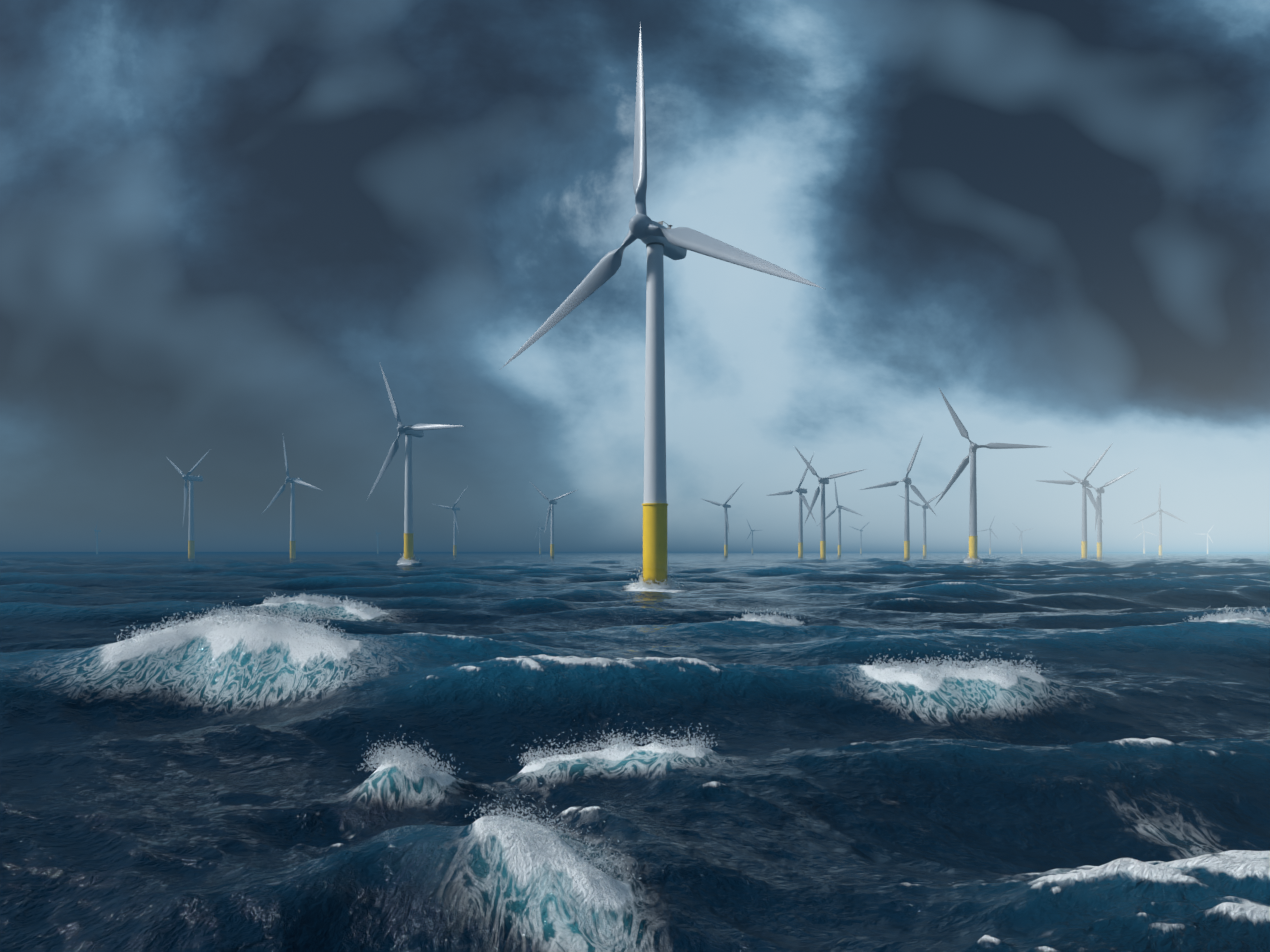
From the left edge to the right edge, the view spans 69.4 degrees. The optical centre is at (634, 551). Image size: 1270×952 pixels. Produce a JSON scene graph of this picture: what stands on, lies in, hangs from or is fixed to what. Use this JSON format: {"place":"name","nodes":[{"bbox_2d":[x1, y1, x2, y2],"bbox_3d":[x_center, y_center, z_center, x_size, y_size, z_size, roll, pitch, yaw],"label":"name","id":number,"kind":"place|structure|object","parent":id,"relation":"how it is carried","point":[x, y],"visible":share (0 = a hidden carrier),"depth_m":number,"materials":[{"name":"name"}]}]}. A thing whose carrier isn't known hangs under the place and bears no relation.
{"place":"outdoors","nodes":[
{"label":"outdoors","id":0,"kind":"place"},
{"bbox_2d":[0,552,1269,951],"bbox_3d":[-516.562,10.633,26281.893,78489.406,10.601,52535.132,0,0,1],"label":"sea","id":1,"kind":"structure","parent":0,"point":[1100,782],"depth_m":49.67,"materials":[{"name":"liquid"}]},
{"bbox_2d":[94,525,100,553],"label":"wind turbine","id":2,"kind":"object","parent":1,"relation":"on","point":[97,531],"visible":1,"depth_m":3846.76,"materials":[{"name":"white paint"}]},
{"bbox_2d":[165,450,209,558],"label":"wind turbine","id":3,"kind":"object","parent":1,"relation":"on","point":[191,541],"visible":1,"depth_m":1085.65,"materials":[{"name":"white paint"}]},
{"bbox_2d":[261,438,322,560],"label":"wind turbine","id":4,"kind":"object","parent":1,"relation":"on","point":[293,480],"visible":1,"depth_m":1120.92,"materials":[{"name":"white paint"}]},
{"bbox_2d":[375,529,380,553],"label":"wind turbine","id":5,"kind":"object","parent":1,"relation":"on","point":[377,541],"visible":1,"depth_m":4334.30,"materials":[{"name":"white paint"}]},
{"bbox_2d":[397,554,419,563],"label":"water splash","id":6,"kind":"object","parent":1,"relation":"on","point":[408,560],"visible":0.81,"depth_m":659.64,"materials":[{"name":"white liquid"}]},
{"bbox_2d":[397,562,420,564],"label":"sea foam","id":7,"kind":"object","parent":1,"relation":"on","point":[408,563],"visible":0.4,"depth_m":655.90,"materials":[{"name":"liquid"}]},
{"bbox_2d":[366,362,462,558],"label":"wind turbine","id":8,"kind":"object","parent":1,"relation":"on","point":[409,432],"visible":0.96,"depth_m":660.80,"materials":[{"name":"white paint"}]},
{"bbox_2d":[433,486,467,556],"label":"wind turbine","id":9,"kind":"object","parent":1,"relation":"on","point":[454,508],"visible":1,"depth_m":1852.91,"materials":[{"name":"white paint"}]},
{"bbox_2d":[535,522,543,553],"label":"wind turbine","id":10,"kind":"object","parent":1,"relation":"on","point":[540,528],"visible":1,"depth_m":3410.56,"materials":[{"name":"white paint"}]},
{"bbox_2d":[531,483,578,557],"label":"wind turbine","id":11,"kind":"object","parent":1,"relation":"on","point":[551,507],"visible":1,"depth_m":1617.76,"materials":[{"name":"white paint"}]},
{"bbox_2d":[621,583,686,592],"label":"sea foam","id":12,"kind":"object","parent":1,"relation":"on","point":[632,588],"visible":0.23,"depth_m":250.30,"materials":[{"name":"liquid"}]},
{"bbox_2d":[628,566,681,588],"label":"water splash","id":13,"kind":"object","parent":1,"relation":"on","point":[661,585],"visible":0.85,"depth_m":250.43,"materials":[{"name":"white liquid"}]},
{"bbox_2d":[502,22,823,584],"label":"wind turbine","id":14,"kind":"object","parent":1,"relation":"on","point":[659,239],"visible":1,"depth_m":250.94,"materials":[{"name":"white paint"}]},
{"bbox_2d":[114,592,1269,899],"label":"sea spray","id":15,"kind":"object","parent":1,"relation":"on","point":[398,752],"visible":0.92,"depth_m":65.47,"materials":[{"name":"white liquid"}]},
{"bbox_2d":[700,482,743,556],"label":"wind turbine","id":16,"kind":"object","parent":1,"relation":"on","point":[725,506],"visible":0.98,"depth_m":1743.02,"materials":[{"name":"grey paint"}]},
{"bbox_2d":[746,521,759,553],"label":"wind turbine","id":17,"kind":"object","parent":1,"relation":"on","point":[752,536],"visible":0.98,"depth_m":3795.30,"materials":[{"name":"grey paint"}]},
{"bbox_2d":[766,454,815,557],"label":"wind turbine","id":18,"kind":"object","parent":1,"relation":"on","point":[799,490],"visible":0.94,"depth_m":1313.62,"materials":[{"name":"grey paint"}]},
{"bbox_2d":[795,447,865,558],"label":"wind turbine","id":19,"kind":"object","parent":1,"relation":"on","point":[823,481],"visible":0.96,"depth_m":1128.57,"materials":[{"name":"grey paint"}]},
{"bbox_2d":[816,478,862,554],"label":"wind turbine","id":20,"kind":"object","parent":1,"relation":"on","point":[839,507],"visible":0.96,"depth_m":1787.96,"materials":[{"name":"grey paint"}]},
{"bbox_2d":[850,523,867,553],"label":"wind turbine","id":21,"kind":"object","parent":1,"relation":"on","point":[861,530],"visible":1,"depth_m":3787.16,"materials":[{"name":"grey paint"}]},
{"bbox_2d":[860,436,935,559],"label":"wind turbine","id":22,"kind":"object","parent":1,"relation":"on","point":[907,480],"visible":1,"depth_m":1126.36,"materials":[{"name":"grey paint"}]},
{"bbox_2d":[899,491,942,556],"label":"wind turbine","id":23,"kind":"object","parent":1,"relation":"on","point":[924,507],"visible":0.92,"depth_m":1784.16,"materials":[{"name":"grey paint"}]},
{"bbox_2d":[963,554,982,562],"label":"sea foam","id":24,"kind":"object","parent":1,"relation":"on","point":[969,559],"visible":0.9,"depth_m":771.02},
{"bbox_2d":[977,516,998,554],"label":"wind turbine","id":25,"kind":"object","parent":1,"relation":"on","point":[990,529],"visible":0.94,"depth_m":3567.17,"materials":[{"name":"grey paint"}]},
{"bbox_2d":[935,388,1046,558],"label":"wind turbine","id":26,"kind":"object","parent":1,"relation":"on","point":[973,448],"visible":1,"depth_m":771.44,"materials":[{"name":"grey paint"}]},
{"bbox_2d":[1014,525,1032,553],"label":"wind turbine","id":27,"kind":"object","parent":1,"relation":"on","point":[1021,537],"visible":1,"depth_m":4011.37,"materials":[{"name":"grey paint"}]},
{"bbox_2d":[1038,444,1111,558],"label":"wind turbine","id":28,"kind":"object","parent":1,"relation":"on","point":[1084,482],"visible":0.98,"depth_m":1163.37,"materials":[{"name":"grey paint"}]},
{"bbox_2d":[1064,468,1137,559],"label":"wind turbine","id":29,"kind":"object","parent":1,"relation":"on","point":[1098,521],"visible":0.98,"depth_m":1305.47,"materials":[{"name":"grey paint"}]},
{"bbox_2d":[1134,518,1156,553],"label":"wind turbine","id":30,"kind":"object","parent":1,"relation":"on","point":[1144,538],"visible":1,"depth_m":4001.53,"materials":[{"name":"grey paint"}]},
{"bbox_2d":[1132,485,1187,555],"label":"wind turbine","id":31,"kind":"object","parent":1,"relation":"on","point":[1160,510],"visible":0.98,"depth_m":1938.12,"materials":[{"name":"grey paint"}]},
{"bbox_2d":[1201,525,1213,553],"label":"wind turbine","id":32,"kind":"object","parent":1,"relation":"on","point":[1207,538],"visible":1,"depth_m":4567.38,"materials":[{"name":"grey paint"}]},
{"bbox_2d":[0,0,1269,551],"label":"sky","id":33,"kind":"structure","parent":0,"point":[220,220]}
]}

